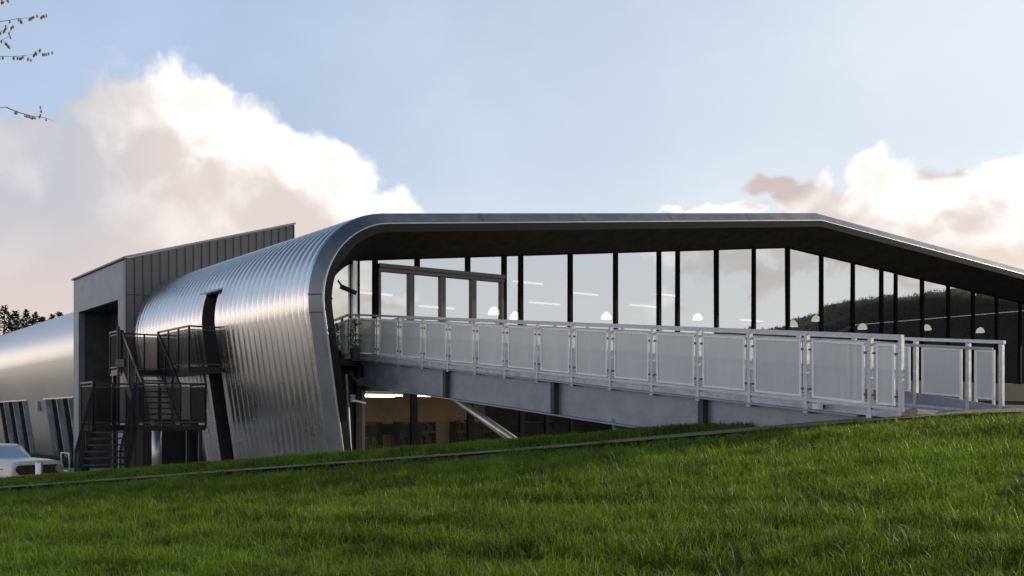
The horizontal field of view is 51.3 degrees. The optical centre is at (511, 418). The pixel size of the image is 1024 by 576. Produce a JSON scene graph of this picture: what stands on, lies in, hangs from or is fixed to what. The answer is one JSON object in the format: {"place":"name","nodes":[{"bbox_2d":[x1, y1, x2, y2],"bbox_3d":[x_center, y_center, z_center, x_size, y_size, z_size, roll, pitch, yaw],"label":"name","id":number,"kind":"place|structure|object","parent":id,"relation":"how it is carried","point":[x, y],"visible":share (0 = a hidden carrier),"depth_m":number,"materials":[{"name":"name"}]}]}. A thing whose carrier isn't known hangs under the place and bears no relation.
{"place":"outdoors","nodes":[
{"label":"outdoors","id":0,"kind":"place"},
{"bbox_2d":[64,468,109,471],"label":"courtyard","id":1,"kind":"structure","parent":0,"point":[72,469],"depth_m":44.07,"materials":[{"name":"concrete"}]},
{"bbox_2d":[0,304,13,334],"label":"conifer tree","id":2,"kind":"object","parent":1,"relation":"on","point":[5,312],"visible":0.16,"depth_m":84.78,"materials":[{"name":"green plant"}]},
{"bbox_2d":[0,310,24,401],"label":"conifer tree","id":3,"kind":"object","parent":1,"relation":"on","point":[16,323],"visible":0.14,"depth_m":77.83,"materials":[{"name":"green plant"}]},
{"bbox_2d":[19,309,33,328],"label":"conifer tree","id":4,"kind":"object","parent":1,"relation":"on","point":[26,315],"visible":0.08,"depth_m":84.17,"materials":[{"name":"green plant"}]},
{"bbox_2d":[0,443,63,476],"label":"parked car","id":5,"kind":"object","parent":1,"relation":"on","point":[17,459],"visible":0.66,"depth_m":30.02,"materials":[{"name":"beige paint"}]},
{"bbox_2d":[25,311,38,326],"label":"conifer tree","id":6,"kind":"object","parent":1,"relation":"on","point":[35,316],"visible":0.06,"depth_m":82.70,"materials":[{"name":"green plant"}]},
{"bbox_2d":[0,312,73,457],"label":"wing","id":7,"kind":"structure","parent":1,"relation":"on","point":[37,372],"depth_m":53.85,"materials":[{"name":"silver metal"}]},
{"bbox_2d":[0,400,35,453],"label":"window","id":8,"kind":"structure","parent":7,"relation":"in","point":[15,416],"depth_m":59.36,"materials":[{"name":"grey glass"}]},
{"bbox_2d":[43,396,73,457],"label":"window","id":9,"kind":"structure","parent":7,"relation":"in","point":[60,410],"depth_m":51.11,"materials":[{"name":"grey glass"}]},
{"bbox_2d":[34,316,46,324],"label":"conifer tree","id":10,"kind":"object","parent":1,"relation":"on","point":[42,319],"visible":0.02,"depth_m":78.32,"materials":[{"name":"green plant"}]},
{"bbox_2d":[55,311,62,317],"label":"conifer tree","id":11,"kind":"object","parent":1,"relation":"on","point":[58,313],"visible":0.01,"depth_m":80.33,"materials":[{"name":"green plant"}]},
{"bbox_2d":[60,452,69,472],"bbox_3d":[-13.234,1.550,31.600,0.060,1.100,1.043,0,0,-36],"label":"hoop barrier","id":12,"kind":"object","parent":1,"relation":"on","point":[68,459],"visible":0.41,"depth_m":31.18,"materials":[{"name":"metal"}]},
{"bbox_2d":[74,325,221,471],"bbox_3d":[-10.753,-0.267,31.953,4.031,5.096,8.062,0,0,-20],"label":"escape stair","id":13,"kind":"object","parent":1,"relation":"on","point":[135,404],"visible":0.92,"depth_m":31.72,"materials":[{"name":"black metal"}]},
{"bbox_2d":[115,326,125,424],"bbox_3d":[-12.111,-1.304,33.000,0.280,3.102,0.160,0,0,0],"label":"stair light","id":14,"kind":"object","parent":13,"relation":"attached to","point":[119,362],"visible":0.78,"depth_m":32.96,"materials":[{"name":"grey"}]},
{"bbox_2d":[152,423,161,465],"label":"steel column","id":15,"kind":"structure","parent":1,"relation":"on","point":[157,447],"depth_m":33.67,"materials":[{"name":"silver metal"}]},
{"bbox_2d":[71,222,295,467],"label":"entrance block","id":16,"kind":"structure","parent":1,"relation":"on","point":[111,296],"depth_m":42.08,"materials":[{"name":"grey metal"}]},
{"bbox_2d":[134,213,1023,465],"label":"building","id":17,"kind":"structure","parent":1,"relation":"on","point":[283,382],"depth_m":34.22,"materials":[{"name":"metal"}]},
{"bbox_2d":[332,264,351,359],"bbox_3d":[-4.700,-2.982,29.307,0.912,2.724,0.001,0,0,-36],"label":"corner window","id":18,"kind":"structure","parent":17,"relation":"in","point":[341,299],"depth_m":29.34,"materials":[{"name":"glass"}]},
{"bbox_2d":[337,280,356,294],"bbox_3d":[-4.437,-3.531,28.707,0.542,0.407,0.140,0,0,-9],"label":"security camera","id":19,"kind":"object","parent":17,"relation":"attached to","point":[347,289],"visible":1,"depth_m":28.66,"materials":[{"name":"black metal"}]},
{"bbox_2d":[349,395,365,403],"bbox_3d":[-4.203,-0.523,28.986,0.481,0.254,0.185,0,0,-11],"label":"wall lamp","id":20,"kind":"object","parent":17,"relation":"attached to","point":[351,398],"visible":1,"depth_m":28.91,"materials":[{"name":"metal"}]},
{"bbox_2d":[362,390,364,449],"bbox_3d":[-4.162,0.650,29.693,0.100,2.900,0.120,0,0,-36],"label":"window frame","id":21,"kind":"structure","parent":17,"relation":"in","point":[363,391],"depth_m":29.65,"materials":[{"name":"grey metal"}]},
{"bbox_2d":[360,261,372,353],"bbox_3d":[-4.069,-3.034,29.760,0.410,2.828,0.010,0,0,-36],"label":"window","id":22,"kind":"structure","parent":17,"relation":"in","point":[366,267],"depth_m":29.76,"materials":[{"name":"glass"}]},
{"bbox_2d":[365,421,382,448],"bbox_3d":[-4.900,1.089,34.938,1.393,2.022,0.420,0,0,-36],"label":"shelving unit","id":23,"kind":"object","parent":17,"relation":"on","point":[378,443],"visible":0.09,"depth_m":35.12,"materials":[{"name":"black metal"}]},
{"bbox_2d":[365,394,395,396],"bbox_3d":[-4.124,-0.694,31.679,1.460,0.102,0.160,0,0,-36],"label":"ceiling light","id":24,"kind":"object","parent":17,"relation":"attached to","point":[380,394],"visible":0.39,"depth_m":31.75,"materials":[{"name":"white plastic"}]},
{"bbox_2d":[365,392,403,395],"bbox_3d":[-3.825,-0.704,30.663,1.560,0.102,0.160,0,0,-36],"label":"ceiling light","id":25,"kind":"object","parent":17,"relation":"attached to","point":[400,394],"visible":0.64,"depth_m":30.66,"materials":[{"name":"white plastic"}]},
{"bbox_2d":[380,424,399,446],"bbox_3d":[-3.924,1.140,34.511,0.680,1.920,0.600,0,0,31],"label":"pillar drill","id":26,"kind":"object","parent":17,"relation":"on","point":[392,430],"visible":0.41,"depth_m":34.40,"materials":[{"name":"grey metal"}]},
{"bbox_2d":[381,272,407,354],"bbox_3d":[-3.350,-2.895,30.277,0.747,2.550,0.537,0,0,0],"label":"glass door","id":27,"kind":"structure","parent":17,"relation":"in","point":[394,286],"depth_m":30.28,"materials":[{"name":"glass"}]},
{"bbox_2d":[393,422,435,447],"bbox_3d":[-3.293,1.100,36.093,1.450,2.000,0.420,0,0,-36],"label":"shelving unit","id":28,"kind":"object","parent":17,"relation":"on","point":[430,428],"visible":0.29,"depth_m":36.17,"materials":[{"name":"black metal"}]},
{"bbox_2d":[414,275,439,320],"bbox_3d":[-2.481,-2.895,30.901,0.731,2.550,0.525,0,0,0],"label":"glass door","id":29,"kind":"structure","parent":17,"relation":"in","point":[426,288],"depth_m":30.90,"materials":[{"name":"glass"}]},
{"bbox_2d":[446,277,469,322],"bbox_3d":[-1.612,-2.895,31.525,0.747,2.550,0.537,0,0,0],"label":"glass door","id":30,"kind":"structure","parent":17,"relation":"in","point":[457,290],"depth_m":31.53,"materials":[{"name":"glass"}]},
{"bbox_2d":[450,420,492,443],"bbox_3d":[-1.425,1.076,37.435,1.550,2.048,0.420,0,0,-36],"label":"shelving unit","id":31,"kind":"object","parent":17,"relation":"on","point":[455,426],"visible":0.21,"depth_m":37.10,"materials":[{"name":"black metal"}]},
{"bbox_2d":[477,280,499,323],"bbox_3d":[-0.737,-2.895,32.154,0.743,2.550,0.534,0,0,0],"label":"glass door","id":32,"kind":"structure","parent":17,"relation":"in","point":[488,292],"depth_m":32.17,"materials":[{"name":"glass"}]},
{"bbox_2d":[507,256,518,324],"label":"window","id":33,"kind":"structure","parent":17,"relation":"in","point":[512,261],"depth_m":32.70,"materials":[{"name":"glass"}]},
{"bbox_2d":[524,255,567,366],"bbox_3d":[1.059,-3.430,33.445,1.820,3.621,0.005,0,0,-36],"label":"window","id":34,"kind":"structure","parent":17,"relation":"in","point":[545,276],"depth_m":33.46,"materials":[{"name":"glass"}]},
{"bbox_2d":[573,253,613,328],"bbox_3d":[2.631,-3.538,34.574,1.770,3.837,0.001,0,0,-35],"label":"window","id":35,"kind":"structure","parent":17,"relation":"in","point":[593,274],"depth_m":34.58,"materials":[{"name":"glass"}]},
{"bbox_2d":[618,252,656,330],"bbox_3d":[4.198,-3.649,35.700,1.810,4.057,0.003,0,0,-35],"label":"window","id":36,"kind":"structure","parent":17,"relation":"in","point":[637,272],"depth_m":35.70,"materials":[{"name":"glass"}]},
{"bbox_2d":[662,251,675,331],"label":"window","id":37,"kind":"structure","parent":17,"relation":"in","point":[668,258],"depth_m":36.56,"materials":[{"name":"glass"}]},
{"bbox_2d":[680,250,714,333],"bbox_3d":[6.484,-3.807,37.343,1.780,4.374,0.014,0,0,-36],"label":"window","id":38,"kind":"structure","parent":17,"relation":"in","point":[697,268],"depth_m":37.36,"materials":[{"name":"glass"}]},
{"bbox_2d":[719,249,751,334],"bbox_3d":[8.052,-3.916,38.469,1.800,4.593,0.013,0,0,-35],"label":"window","id":39,"kind":"structure","parent":17,"relation":"in","point":[735,266],"depth_m":38.48,"materials":[{"name":"glass"}]},
{"bbox_2d":[756,248,786,336],"bbox_3d":[9.607,-4.023,39.587,1.750,4.806,0.021,0,0,-36],"label":"window","id":40,"kind":"structure","parent":17,"relation":"in","point":[770,263],"depth_m":39.60,"materials":[{"name":"glass"}]},
{"bbox_2d":[790,249,819,375],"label":"window","id":41,"kind":"structure","parent":17,"relation":"in","point":[804,267],"depth_m":40.70,"materials":[{"name":"glass"}]},
{"bbox_2d":[824,257,851,339],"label":"window","id":42,"kind":"structure","parent":17,"relation":"in","point":[837,273],"depth_m":41.86,"materials":[{"name":"glass"}]},
{"bbox_2d":[855,264,879,340],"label":"window","id":43,"kind":"structure","parent":17,"relation":"in","point":[867,280],"depth_m":42.97,"materials":[{"name":"glass"}]},
{"bbox_2d":[884,271,894,341],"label":"window","id":44,"kind":"structure","parent":17,"relation":"in","point":[889,278],"depth_m":43.82,"materials":[{"name":"glass"}]},
{"bbox_2d":[898,275,920,379],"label":"window","id":45,"kind":"structure","parent":17,"relation":"in","point":[909,289],"depth_m":44.68,"materials":[{"name":"glass"}]},
{"bbox_2d":[924,281,946,344],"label":"window","id":46,"kind":"structure","parent":17,"relation":"in","point":[935,295],"depth_m":45.73,"materials":[{"name":"glass"}]},
{"bbox_2d":[950,287,971,381],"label":"window","id":47,"kind":"structure","parent":17,"relation":"in","point":[960,300],"depth_m":46.88,"materials":[{"name":"glass"}]},
{"bbox_2d":[975,293,995,349],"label":"window","id":48,"kind":"structure","parent":17,"relation":"in","point":[985,305],"depth_m":47.95,"materials":[{"name":"glass"}]},
{"bbox_2d":[998,298,1018,383],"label":"window","id":49,"kind":"structure","parent":17,"relation":"in","point":[1008,311],"depth_m":49.20,"materials":[{"name":"glass"}]},
{"bbox_2d":[1022,304,1023,383],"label":"window","id":50,"kind":"structure","parent":17,"relation":"in","point":[1022,304],"depth_m":49.83,"materials":[{"name":"glass"}]},
{"bbox_2d":[365,425,376,449],"bbox_3d":[-4.205,1.140,30.990,0.680,1.920,0.600,0,0,43],"label":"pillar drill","id":51,"kind":"object","parent":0,"point":[370,431],"visible":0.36,"depth_m":30.80,"materials":[{"name":"grey metal"}]},
{"bbox_2d":[401,425,421,435],"bbox_3d":[-2.948,1.140,31.723,0.702,1.920,0.625,0,0,0],"label":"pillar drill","id":52,"kind":"object","parent":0,"point":[405,430],"visible":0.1,"depth_m":31.57,"materials":[{"name":"grey"}]},
{"bbox_2d":[474,424,480,440],"bbox_3d":[-1.177,1.140,33.036,0.600,1.920,0.680,0,0,-13],"label":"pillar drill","id":53,"kind":"object","parent":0,"point":[476,429],"visible":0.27,"depth_m":32.78,"materials":[{"name":"grey metal"}]},
{"bbox_2d":[504,424,517,436],"bbox_3d":[0.111,1.140,33.814,0.680,1.920,0.600,0,0,8],"label":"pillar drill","id":54,"kind":"object","parent":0,"point":[512,429],"visible":0.2,"depth_m":33.69,"materials":[{"name":"grey"}]},
{"bbox_2d":[0,409,1023,575],"bbox_3d":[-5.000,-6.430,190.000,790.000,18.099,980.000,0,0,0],"label":"ground","id":55,"kind":"structure","parent":0,"point":[263,471],"depth_m":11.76,"materials":[{"name":"green plant"}]},
{"bbox_2d":[0,0,52,120],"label":"bare tree","id":56,"kind":"object","parent":55,"relation":"on","point":[16,112],"visible":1,"depth_m":9.49,"materials":[{"name":"brown plant"}]},
{"bbox_2d":[35,461,42,474],"bbox_3d":[-12.196,1.595,27.500,0.170,1.010,0.166,0,0,0],"label":"bollard","id":57,"kind":"object","parent":55,"relation":"on","point":[38,467],"visible":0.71,"depth_m":27.44,"materials":[{"name":"metal"}]},
{"bbox_2d":[0,421,753,485],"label":"verge grass","id":58,"kind":"structure","parent":55,"relation":"on","point":[397,451],"depth_m":19.39,"materials":[{"name":"green plant"}]},
{"bbox_2d":[0,408,1023,487],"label":"path","id":59,"kind":"structure","parent":0,"point":[792,425],"depth_m":16.72,"materials":[{"name":"grey concrete"}]},
{"bbox_2d":[346,314,1013,438],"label":"access ramp","id":60,"kind":"structure","parent":59,"relation":"on","point":[461,364],"depth_m":19.46,"materials":[{"name":"metal"}]},
{"bbox_2d":[346,319,361,358],"bbox_3d":[-4.266,-2.172,28.968,0.470,1.104,0.496,0,0,0],"label":"potted shrub","id":61,"kind":"object","parent":60,"relation":"on","point":[355,353],"visible":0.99,"depth_m":28.86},
{"bbox_2d":[812,404,824,408],"bbox_3d":[4.793,-0.186,16.457,0.330,0.091,0.128,0,0,-31],"label":"floodlight","id":62,"kind":"object","parent":60,"relation":"attached to","point":[818,406],"visible":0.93,"depth_m":16.37,"materials":[{"name":"white paint"}]},
{"bbox_2d":[904,408,922,417],"bbox_3d":[5.647,-0.049,15.008,0.248,0.210,0.272,0,0,0],"label":"stone","id":63,"kind":"object","parent":59,"relation":"on","point":[913,412],"visible":0.65,"depth_m":14.93,"materials":[{"name":"stone"}]},
{"bbox_2d":[0,0,1023,334],"label":"sky","id":64,"kind":"structure","parent":0,"point":[172,123],"materials":[{"name":"blue"}]},
{"bbox_2d":[526,424,543,435],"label":"window","id":65,"kind":"structure","parent":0,"point":[533,429],"depth_m":34.54,"materials":[{"name":"grey glass"}]},
{"bbox_2d":[568,424,587,433],"bbox_3d":[2.208,1.140,35.217,0.680,1.920,0.600,0,0,26],"label":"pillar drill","id":66,"kind":"object","parent":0,"point":[580,428],"visible":0.22,"depth_m":35.07,"materials":[{"name":"grey"}]},
{"label":"lawn strip","id":67,"kind":"structure","parent":0,"visible":0},
{"bbox_2d":[28,451,73,466],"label":"border grass","id":68,"kind":"structure","parent":67,"relation":"on","point":[55,457],"depth_m":48.93,"materials":[{"name":"green plant"}]}
]}

